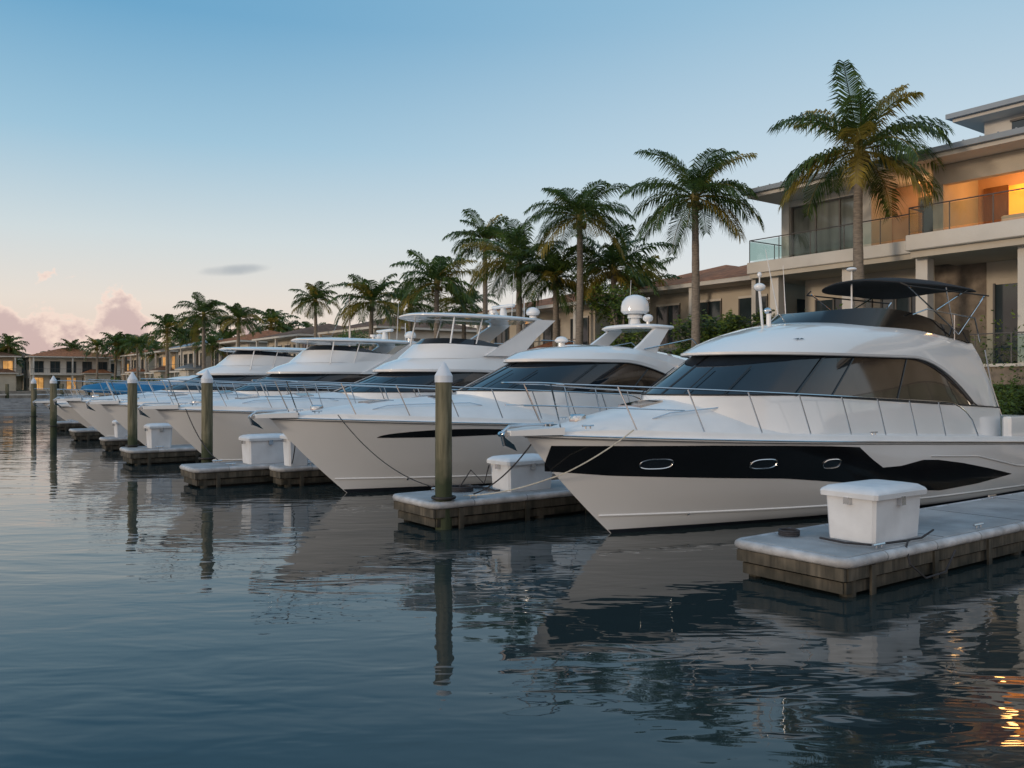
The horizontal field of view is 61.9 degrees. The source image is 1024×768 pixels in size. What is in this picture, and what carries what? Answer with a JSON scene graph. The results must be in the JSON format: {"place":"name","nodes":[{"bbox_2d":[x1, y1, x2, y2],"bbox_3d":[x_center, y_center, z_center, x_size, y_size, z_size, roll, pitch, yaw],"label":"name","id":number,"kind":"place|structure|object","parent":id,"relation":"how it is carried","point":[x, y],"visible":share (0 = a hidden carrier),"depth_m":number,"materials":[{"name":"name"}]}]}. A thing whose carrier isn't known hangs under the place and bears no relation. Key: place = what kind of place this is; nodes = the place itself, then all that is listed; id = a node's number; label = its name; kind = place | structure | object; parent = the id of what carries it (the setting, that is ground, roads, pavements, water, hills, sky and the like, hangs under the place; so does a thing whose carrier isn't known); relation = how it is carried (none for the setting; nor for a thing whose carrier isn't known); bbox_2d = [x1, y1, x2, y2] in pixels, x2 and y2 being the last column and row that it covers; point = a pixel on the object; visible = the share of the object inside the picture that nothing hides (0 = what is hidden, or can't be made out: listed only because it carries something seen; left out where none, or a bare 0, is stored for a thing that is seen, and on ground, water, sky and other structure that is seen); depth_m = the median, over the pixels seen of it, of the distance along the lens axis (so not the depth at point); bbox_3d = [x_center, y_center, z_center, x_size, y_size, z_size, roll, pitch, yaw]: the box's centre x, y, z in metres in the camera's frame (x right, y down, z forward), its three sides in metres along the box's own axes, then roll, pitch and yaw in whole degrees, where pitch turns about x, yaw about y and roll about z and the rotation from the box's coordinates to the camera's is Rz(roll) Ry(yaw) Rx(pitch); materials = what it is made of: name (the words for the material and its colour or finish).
{"place":"outdoors","nodes":[
{"label":"outdoors","id":0,"kind":"place"},
{"bbox_2d":[452,465,499,491],"bbox_3d":[-0.820,1.841,16.727,0.806,0.492,1.104,0,0,-36],"label":"coiled hose","id":1,"kind":"object","parent":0,"point":[463,488],"visible":0.89,"depth_m":16.70,"materials":[{"name":"rubber"}]},
{"bbox_2d":[0,409,1023,767],"bbox_3d":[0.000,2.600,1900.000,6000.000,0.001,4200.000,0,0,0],"label":"water","id":2,"kind":"structure","parent":0,"point":[162,615],"depth_m":8.62,"materials":[{"name":"blue liquid"}]},
{"bbox_2d":[30,378,37,424],"bbox_3d":[-30.292,1.600,54.037,0.460,4.000,0.459,0,0,15],"label":"dock piling","id":3,"kind":"object","parent":2,"relation":"in","point":[33,416],"visible":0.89,"depth_m":53.91,"materials":[{"name":"brown wood"}]},
{"bbox_2d":[0,384,89,415],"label":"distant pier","id":4,"kind":"structure","parent":2,"relation":"in","point":[18,404],"depth_m":92.66,"materials":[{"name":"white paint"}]},
{"bbox_2d":[48,376,58,437],"bbox_3d":[-22.300,1.600,41.500,0.460,4.000,0.459,0,0,-22],"label":"dock piling","id":5,"kind":"object","parent":2,"relation":"in","point":[53,425],"visible":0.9,"depth_m":41.37,"materials":[{"name":"brown wood"}]},
{"bbox_2d":[57,420,86,430],"bbox_3d":[-18.681,2.712,52.461,17.066,1.376,1.338,0,0,-36],"label":"floating dock","id":6,"kind":"object","parent":2,"relation":"on","point":[67,425],"visible":0.11,"depth_m":47.45,"materials":[{"name":"concrete"}]},
{"bbox_2d":[69,427,104,440],"bbox_3d":[-13.299,2.712,44.629,17.566,1.376,1.538,0,0,-36],"label":"floating dock","id":7,"kind":"object","parent":2,"relation":"on","point":[82,434],"visible":0.14,"depth_m":39.33,"materials":[{"name":"concrete"}]},
{"bbox_2d":[48,381,169,427],"bbox_3d":[-17.697,1.181,46.501,13.482,3.538,4.216,0,0,-36],"label":"motor yacht","id":8,"kind":"object","parent":2,"relation":"on","point":[68,409],"visible":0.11,"depth_m":43.54,"materials":[{"name":"white plastic"}]},
{"bbox_2d":[32,375,196,420],"bbox_3d":[-23.170,1.181,54.885,13.482,3.538,4.216,0,0,-36],"label":"motor yacht","id":9,"kind":"object","parent":2,"relation":"on","point":[61,413],"visible":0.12,"depth_m":51.96,"materials":[{"name":"white plastic"}]},
{"bbox_2d":[99,435,144,450],"bbox_3d":[-8.894,2.712,38.497,17.686,1.376,1.038,0,0,-36],"label":"floating dock","id":10,"kind":"object","parent":2,"relation":"on","point":[110,443],"visible":0.15,"depth_m":33.25,"materials":[{"name":"concrete"}]},
{"bbox_2d":[112,420,127,437],"bbox_3d":[-15.337,1.745,33.692,0.800,0.700,0.580,0,0,-36],"label":"dock box","id":11,"kind":"object","parent":10,"relation":"on","point":[120,430],"visible":0.42,"depth_m":33.44,"materials":[{"name":"white plastic"}]},
{"bbox_2d":[125,372,139,446],"bbox_3d":[-12.601,1.600,28.326,0.459,4.000,0.460,0,0,-12],"label":"dock piling","id":12,"kind":"object","parent":2,"relation":"in","point":[132,380],"visible":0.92,"depth_m":28.20,"materials":[{"name":"brown wood"}]},
{"bbox_2d":[119,444,200,464],"bbox_3d":[-5.284,2.712,33.086,18.166,1.376,1.638,0,0,-36],"label":"floating dock","id":13,"kind":"object","parent":2,"relation":"on","point":[138,455],"visible":0.13,"depth_m":27.83,"materials":[{"name":"concrete"}]},
{"bbox_2d":[144,423,172,447],"bbox_3d":[-11.650,1.695,28.149,0.850,0.800,0.685,0,0,-36],"label":"dock box","id":14,"kind":"object","parent":13,"relation":"on","point":[158,434],"visible":0.91,"depth_m":27.92,"materials":[{"name":"white plastic"}]},
{"bbox_2d":[53,347,305,436],"bbox_3d":[-12.881,0.595,39.617,14.982,4.710,3.896,0,0,-36],"label":"motor yacht","id":15,"kind":"object","parent":2,"relation":"on","point":[246,364],"visible":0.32,"depth_m":38.31,"materials":[{"name":"white plastic"}]},
{"bbox_2d":[198,370,214,462],"bbox_3d":[-8.400,1.600,23.500,0.460,4.000,0.460,0,0,-26],"label":"dock piling","id":16,"kind":"object","parent":2,"relation":"in","point":[206,411],"visible":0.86,"depth_m":23.38,"materials":[{"name":"brown wood"}]},
{"bbox_2d":[180,459,310,487],"bbox_3d":[-3.367,2.712,25.301,12.216,1.376,1.488,0,0,-36],"label":"floating dock","id":17,"kind":"object","parent":2,"relation":"on","point":[214,473],"visible":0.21,"depth_m":21.82,"materials":[{"name":"concrete"}]},
{"bbox_2d":[185,409,217,459],"bbox_3d":[-8.489,1.372,23.344,1.761,1.361,0.025,0,0,41],"label":"mooring rope","id":18,"kind":"object","parent":17,"relation":"attached to","point":[199,437],"visible":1,"depth_m":23.43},
{"bbox_2d":[238,433,283,463],"bbox_3d":[-6.590,1.715,22.801,1.250,0.760,0.785,0,0,-36],"label":"dock box","id":19,"kind":"object","parent":17,"relation":"on","point":[262,448],"visible":0.8,"depth_m":22.48,"materials":[{"name":"white plastic"}]},
{"bbox_2d":[86,302,417,445],"bbox_3d":[-8.524,-0.350,34.130,15.482,6.600,4.106,0,0,-36],"label":"motor yacht","id":20,"kind":"object","parent":2,"relation":"on","point":[324,359],"visible":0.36,"depth_m":33.28,"materials":[{"name":"white plastic"}]},
{"bbox_2d":[269,461,332,486],"bbox_3d":[0.553,2.712,26.541,16.416,1.376,0.888,0,0,-36],"label":"floating dock","id":21,"kind":"object","parent":2,"relation":"on","point":[289,476],"visible":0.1,"depth_m":21.77,"materials":[{"name":"concrete"}]},
{"bbox_2d":[280,434,307,465],"bbox_3d":[-5.582,1.670,22.017,0.700,0.850,0.580,0,0,-36],"label":"dock box","id":22,"kind":"object","parent":21,"relation":"on","point":[300,458],"visible":0.42,"depth_m":21.82,"materials":[{"name":"white plastic"}]},
{"bbox_2d":[331,296,367,337],"bbox_3d":[-11.055,-1.900,62.939,10.000,9.400,2.800,0,0,-36],"label":"sailboat","id":23,"kind":"object","parent":2,"relation":"on","point":[349,322],"visible":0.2,"depth_m":62.29,"materials":[{"name":"silver metal"}]},
{"bbox_2d":[137,275,574,461],"bbox_3d":[-3.747,-0.625,28.577,16.482,7.150,4.316,0,0,-36],"label":"motor yacht","id":24,"kind":"object","parent":2,"relation":"on","point":[471,360],"visible":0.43,"depth_m":27.52,"materials":[{"name":"white plastic"}]},
{"bbox_2d":[431,362,455,529],"bbox_3d":[-1.230,1.600,15.350,0.460,4.000,0.459,0,0,34],"label":"dock piling","id":25,"kind":"object","parent":2,"relation":"in","point":[443,430],"visible":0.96,"depth_m":15.22,"materials":[{"name":"wood"},{"name":"white plastic"}]},
{"bbox_2d":[248,287,697,492],"bbox_3d":[0.599,-0.175,23.700,15.982,6.250,4.216,0,0,-36],"label":"motor yacht","id":26,"kind":"object","parent":2,"relation":"on","point":[398,435],"visible":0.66,"depth_m":20.94,"materials":[{"name":"white plastic"}]},
{"bbox_2d":[393,480,589,528],"bbox_3d":[4.833,2.712,20.523,16.566,1.376,1.658,0,0,-36],"label":"floating dock","id":27,"kind":"object","parent":2,"relation":"on","point":[424,508],"visible":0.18,"depth_m":16.00,"materials":[{"name":"concrete"}]},
{"bbox_2d":[338,415,433,486],"bbox_3d":[-2.694,1.371,18.006,0.020,1.359,3.592,0,0,-44],"label":"mooring rope","id":28,"kind":"object","parent":27,"relation":"on","point":[380,459],"visible":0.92,"depth_m":18.08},
{"bbox_2d":[473,425,544,493],"bbox_3d":[-0.079,1.362,15.264,1.644,1.381,0.025,0,0,36],"label":"mooring rope","id":29,"kind":"object","parent":27,"relation":"attached to","point":[506,472],"visible":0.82,"depth_m":15.27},
{"bbox_2d":[487,453,551,491],"bbox_3d":[0.193,1.755,17.038,1.250,0.680,0.785,0,0,-36],"label":"dock box","id":30,"kind":"object","parent":27,"relation":"on","point":[527,469],"visible":0.82,"depth_m":16.72,"materials":[{"name":"white plastic"}]},
{"bbox_2d":[463,429,633,495],"bbox_3d":[0.407,1.391,14.479,3.391,1.319,0.542,0,0,32],"label":"mooring rope","id":31,"kind":"object","parent":27,"relation":"attached to","point":[557,475],"visible":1,"depth_m":13.97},
{"bbox_2d":[498,249,1023,532],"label":"motor yacht","id":32,"kind":"object","parent":2,"relation":"on","point":[781,417],"visible":0.95,"depth_m":15.93,"materials":[{"name":"white plastic"}]},
{"bbox_2d":[734,492,1023,596],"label":"floating dock","id":33,"kind":"object","parent":2,"relation":"on","point":[989,528],"visible":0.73,"depth_m":11.36,"materials":[{"name":"concrete"}]},
{"bbox_2d":[778,528,955,578],"bbox_3d":[4.815,2.261,11.350,2.353,0.546,0.920,0,0,6],"label":"mooring rope","id":34,"kind":"object","parent":33,"relation":"attached to","point":[789,532],"visible":1,"depth_m":11.34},
{"bbox_2d":[820,479,926,543],"bbox_3d":[4.959,1.725,11.712,1.300,0.740,0.865,0,0,-36],"label":"dock box","id":35,"kind":"object","parent":33,"relation":"on","point":[871,511],"visible":0.99,"depth_m":11.38,"materials":[{"name":"white plastic"}]},
{"bbox_2d":[0,0,1023,354],"label":"sky","id":36,"kind":"structure","parent":0,"point":[154,154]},
{"label":"ground","id":37,"kind":"structure","parent":0,"visible":0},
{"bbox_2d":[0,352,20,390],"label":"villa","id":38,"kind":"object","parent":37,"relation":"on","point":[8,373],"visible":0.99,"depth_m":161.25,"materials":[{"name":"beige paint"}]},
{"bbox_2d":[3,360,12,369],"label":"windows","id":39,"kind":"structure","parent":38,"relation":"in","point":[8,364],"depth_m":162.64,"materials":[{"name":"orange"}]},
{"bbox_2d":[16,352,30,389],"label":"villa","id":40,"kind":"object","parent":37,"relation":"on","point":[20,379],"visible":0.09,"depth_m":180.29,"materials":[{"name":"beige paint"}]},
{"bbox_2d":[0,390,110,397],"bbox_3d":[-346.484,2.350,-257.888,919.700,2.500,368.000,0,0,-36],"label":"seawall","id":41,"kind":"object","parent":37,"relation":"on","point":[38,392],"visible":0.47,"depth_m":155.93,"materials":[{"name":"concrete"}]},
{"bbox_2d":[21,349,114,390],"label":"villa","id":42,"kind":"object","parent":37,"relation":"on","point":[42,368],"visible":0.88,"depth_m":165.73,"materials":[{"name":"white paint"}]},
{"bbox_2d":[25,360,106,388],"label":"windows","id":43,"kind":"structure","parent":42,"relation":"in","point":[38,364],"depth_m":165.72,"materials":[{"name":"black glass"}]},
{"bbox_2d":[105,353,129,381],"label":"villa","id":44,"kind":"object","parent":37,"relation":"on","point":[118,368],"visible":0.1,"depth_m":186.00,"materials":[{"name":"white paint"}]},
{"bbox_2d":[111,363,128,381],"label":"windows","id":45,"kind":"structure","parent":44,"relation":"in","point":[112,364],"depth_m":185.46,"materials":[{"name":"black glass"}]},
{"bbox_2d":[90,374,168,383],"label":"shrubbery","id":46,"kind":"object","parent":37,"relation":"on","point":[98,379],"visible":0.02,"depth_m":147.01,"materials":[{"name":"green plant"}]},
{"bbox_2d":[120,349,153,381],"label":"villa","id":47,"kind":"object","parent":37,"relation":"on","point":[141,361],"visible":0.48,"depth_m":151.46,"materials":[{"name":"beige paint"}]},
{"bbox_2d":[132,359,143,368],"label":"windows","id":48,"kind":"structure","parent":47,"relation":"in","point":[142,360],"depth_m":153.08,"materials":[{"name":"black glass"}]},
{"bbox_2d":[0,308,325,382],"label":"distant palm trees","id":49,"kind":"object","parent":37,"relation":"on","point":[119,343],"visible":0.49,"depth_m":122.03,"materials":[{"name":"green plant"}]},
{"bbox_2d":[144,342,194,380],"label":"villa","id":50,"kind":"object","parent":37,"relation":"on","point":[159,366],"visible":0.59,"depth_m":136.83,"materials":[{"name":"beige paint"}]},
{"bbox_2d":[154,355,174,368],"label":"windows","id":51,"kind":"structure","parent":50,"relation":"in","point":[173,357],"depth_m":140.68,"materials":[{"name":"orange"}]},
{"bbox_2d":[169,338,225,377],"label":"villa","id":52,"kind":"object","parent":37,"relation":"on","point":[187,366],"visible":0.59,"depth_m":121.28,"materials":[{"name":"white paint"}]},
{"bbox_2d":[178,352,201,375],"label":"windows","id":53,"kind":"structure","parent":52,"relation":"in","point":[190,354],"depth_m":124.42,"materials":[{"name":"black glass"}]},
{"bbox_2d":[173,292,228,369],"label":"palm tree","id":54,"kind":"object","parent":37,"relation":"on","point":[209,305],"visible":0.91,"depth_m":87.28,"materials":[{"name":"green plant"}]},
{"bbox_2d":[210,301,264,346],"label":"palm tree","id":55,"kind":"object","parent":37,"relation":"on","point":[237,310],"visible":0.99,"depth_m":85.43,"materials":[{"name":"green plant"}]},
{"bbox_2d":[200,330,280,366],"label":"villa","id":56,"kind":"object","parent":37,"relation":"on","point":[244,342],"visible":0.12,"depth_m":107.50,"materials":[{"name":"brown paint"}]},
{"bbox_2d":[215,351,232,365],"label":"windows","id":57,"kind":"structure","parent":56,"relation":"in","point":[229,353],"depth_m":113.73,"materials":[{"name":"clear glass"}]},
{"bbox_2d":[252,324,343,355],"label":"villa","id":58,"kind":"object","parent":37,"relation":"on","point":[280,339],"visible":0.12,"depth_m":95.65,"materials":[{"name":"beige paint"}]},
{"bbox_2d":[268,343,308,355],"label":"windows","id":59,"kind":"structure","parent":58,"relation":"in","point":[294,344],"depth_m":95.00,"materials":[{"name":"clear glass"}]},
{"bbox_2d":[288,281,340,345],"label":"palm tree","id":60,"kind":"object","parent":37,"relation":"on","point":[314,293],"visible":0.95,"depth_m":84.63,"materials":[{"name":"green plant"}]},
{"bbox_2d":[334,327,377,348],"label":"broadleaf tree","id":61,"kind":"object","parent":37,"relation":"on","point":[346,335],"visible":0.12,"depth_m":74.04,"materials":[{"name":"green plant"}]},
{"bbox_2d":[326,273,409,349],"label":"palm tree","id":62,"kind":"object","parent":37,"relation":"on","point":[370,295],"visible":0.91,"depth_m":61.26,"materials":[{"name":"green plant"}]},
{"bbox_2d":[313,316,481,353],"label":"villa","id":63,"kind":"object","parent":37,"relation":"on","point":[421,331],"visible":0.03,"depth_m":81.64,"materials":[{"name":"white paint"}]},
{"bbox_2d":[376,284,433,331],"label":"palm tree","id":64,"kind":"object","parent":37,"relation":"on","point":[412,308],"visible":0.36,"depth_m":69.77,"materials":[{"name":"green plant"}]},
{"bbox_2d":[390,249,484,337],"bbox_3d":[-4.936,-3.429,54.960,6.146,10.083,6.028,0,0,10],"label":"palm tree","id":65,"kind":"object","parent":37,"relation":"on","point":[439,272],"visible":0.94,"depth_m":54.29,"materials":[{"name":"green plant"}]},
{"bbox_2d":[433,291,498,338],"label":"palm tree","id":66,"kind":"object","parent":37,"relation":"on","point":[458,309],"visible":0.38,"depth_m":65.67,"materials":[{"name":"green plant"}]},
{"bbox_2d":[442,208,521,330],"bbox_3d":[-1.868,-5.302,60.081,5.600,13.826,5.723,0,0,8],"label":"palm tree","id":67,"kind":"object","parent":37,"relation":"on","point":[481,231],"visible":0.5,"depth_m":59.86,"materials":[{"name":"green plant"}]},
{"bbox_2d":[459,218,574,333],"bbox_3d":[0.664,-3.748,48.653,6.968,10.724,6.353,0,0,-28],"label":"palm tree","id":68,"kind":"object","parent":37,"relation":"on","point":[515,244],"visible":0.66,"depth_m":48.04,"materials":[{"name":"green plant"}]},
{"bbox_2d":[506,244,601,346],"bbox_3d":[2.360,-3.168,47.984,5.569,9.561,5.621,0,0,9],"label":"palm tree","id":69,"kind":"object","parent":37,"relation":"on","point":[553,260],"visible":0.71,"depth_m":47.13,"materials":[{"name":"green plant"}]},
{"bbox_2d":[474,292,649,349],"bbox_3d":[5.109,-2.810,63.071,13.500,8.220,13.400,0,0,-36],"label":"villa","id":70,"kind":"object","parent":37,"relation":"on","point":[591,328],"visible":0.19,"depth_m":58.35,"materials":[{"name":"beige paint"}]},
{"bbox_2d":[494,316,628,348],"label":"windows","id":71,"kind":"structure","parent":70,"relation":"in","point":[503,337],"depth_m":59.47,"materials":[{"name":"black glass"}]},
{"bbox_2d":[518,179,635,343],"bbox_3d":[3.531,-4.519,44.811,5.876,12.252,5.952,0,0,27],"label":"palm tree","id":72,"kind":"object","parent":37,"relation":"on","point":[580,205],"visible":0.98,"depth_m":44.47,"materials":[{"name":"green plant"}]},
{"bbox_2d":[552,223,672,325],"bbox_3d":[5.350,-3.453,47.146,6.593,10.121,6.574,0,0,-17],"label":"palm tree","id":73,"kind":"object","parent":37,"relation":"on","point":[611,260],"visible":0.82,"depth_m":46.34,"materials":[{"name":"green plant"}]},
{"bbox_2d":[584,278,648,347],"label":"broadleaf tree","id":74,"kind":"object","parent":37,"relation":"on","point":[612,304],"visible":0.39,"depth_m":44.49,"materials":[{"name":"green plant"}]},
{"bbox_2d":[596,254,681,334],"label":"palm tree","id":75,"kind":"object","parent":37,"relation":"on","point":[667,275],"visible":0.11,"depth_m":51.62,"materials":[{"name":"green plant"}]},
{"bbox_2d":[619,148,764,346],"bbox_3d":[8.377,-4.458,38.797,6.057,12.150,6.664,0,0,-33],"label":"palm tree","id":76,"kind":"object","parent":37,"relation":"on","point":[700,184],"visible":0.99,"depth_m":38.51,"materials":[{"name":"green plant"}]},
{"bbox_2d":[667,309,725,355],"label":"broadleaf tree","id":77,"kind":"object","parent":37,"relation":"on","point":[708,332],"visible":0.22,"depth_m":41.06,"materials":[{"name":"green plant"}]},
{"bbox_2d":[621,265,804,354],"bbox_3d":[13.594,-2.835,48.841,12.500,8.070,10.400,0,0,-36],"label":"villa","id":78,"kind":"object","parent":37,"relation":"on","point":[737,294],"visible":0.24,"depth_m":46.10,"materials":[{"name":"beige paint"}]},
{"bbox_2d":[632,265,747,339],"bbox_3d":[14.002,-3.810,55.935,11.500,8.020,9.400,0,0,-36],"label":"roof","id":79,"kind":"object","parent":78,"relation":"on","point":[714,269],"depth_m":54.88,"materials":[{"name":"brown tile"}]},
{"bbox_2d":[656,294,804,343],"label":"windows","id":80,"kind":"structure","parent":78,"relation":"in","point":[665,313],"depth_m":46.74,"materials":[{"name":"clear glass"}]},
{"bbox_2d":[713,308,774,336],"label":"broadleaf tree","id":81,"kind":"object","parent":37,"relation":"on","point":[731,321],"visible":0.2,"depth_m":37.45,"materials":[{"name":"green plant"}]},
{"bbox_2d":[667,303,854,353],"bbox_3d":[10.886,-0.910,35.780,6.398,4.606,12.942,0,0,-26],"label":"shrubbery","id":82,"kind":"object","parent":37,"relation":"on","point":[736,329],"depth_m":38.11,"materials":[{"name":"green plant"}]},
{"bbox_2d":[767,60,954,307],"bbox_3d":[12.895,-4.800,31.680,7.320,12.827,6.602,0,0,-25],"label":"palm tree","id":83,"kind":"object","parent":37,"relation":"on","point":[862,136],"visible":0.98,"depth_m":31.14,"materials":[{"name":"green plant"}]},
{"bbox_2d":[770,113,1023,386],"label":"walls","id":84,"kind":"structure","parent":37,"relation":"on","point":[968,178],"depth_m":33.59,"materials":[{"name":"paint"}]},
{"bbox_2d":[743,95,1023,204],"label":"roof","id":85,"kind":"structure","parent":84,"relation":"on","point":[975,119],"depth_m":33.56,"materials":[{"name":"white paint"}]},
{"bbox_2d":[747,218,1023,284],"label":"balcony slab","id":86,"kind":"structure","parent":84,"relation":"attached to","point":[993,242],"depth_m":32.74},
{"bbox_2d":[1001,213,1023,220],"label":"terrace furniture","id":87,"kind":"object","parent":86,"relation":"on","point":[1012,217],"visible":0.27,"depth_m":31.87,"materials":[{"name":"beige plastic"}]},
{"bbox_2d":[749,188,1023,362],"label":"balcony railing","id":88,"kind":"object","parent":84,"relation":"attached to","point":[909,214],"visible":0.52,"depth_m":32.36,"materials":[{"name":"grey metal"}]},
{"bbox_2d":[791,117,1023,363],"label":"windows","id":89,"kind":"structure","parent":84,"relation":"attached to","point":[838,211],"depth_m":36.85,"materials":[{"name":"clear glass"}]},
{"bbox_2d":[919,182,1023,232],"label":"lit windows","id":90,"kind":"structure","parent":89,"relation":"attached to","point":[1016,201],"depth_m":33.32,"materials":[{"name":"yellow glass"}]},
{"bbox_2d":[950,284,1023,407],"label":"shrubbery","id":91,"kind":"object","parent":37,"relation":"on","point":[1010,343],"visible":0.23,"depth_m":29.37,"materials":[{"name":"green plant"}]},
{"bbox_2d":[989,374,1023,414],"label":"shrubbery","id":92,"kind":"object","parent":37,"relation":"on","point":[1004,406],"visible":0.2,"depth_m":27.15,"materials":[{"name":"green plant"}]},
{"bbox_2d":[992,384,1023,414],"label":"hedge","id":93,"kind":"object","parent":37,"relation":"on","point":[1015,387],"visible":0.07,"depth_m":28.27,"materials":[{"name":"green plant"}]}
]}

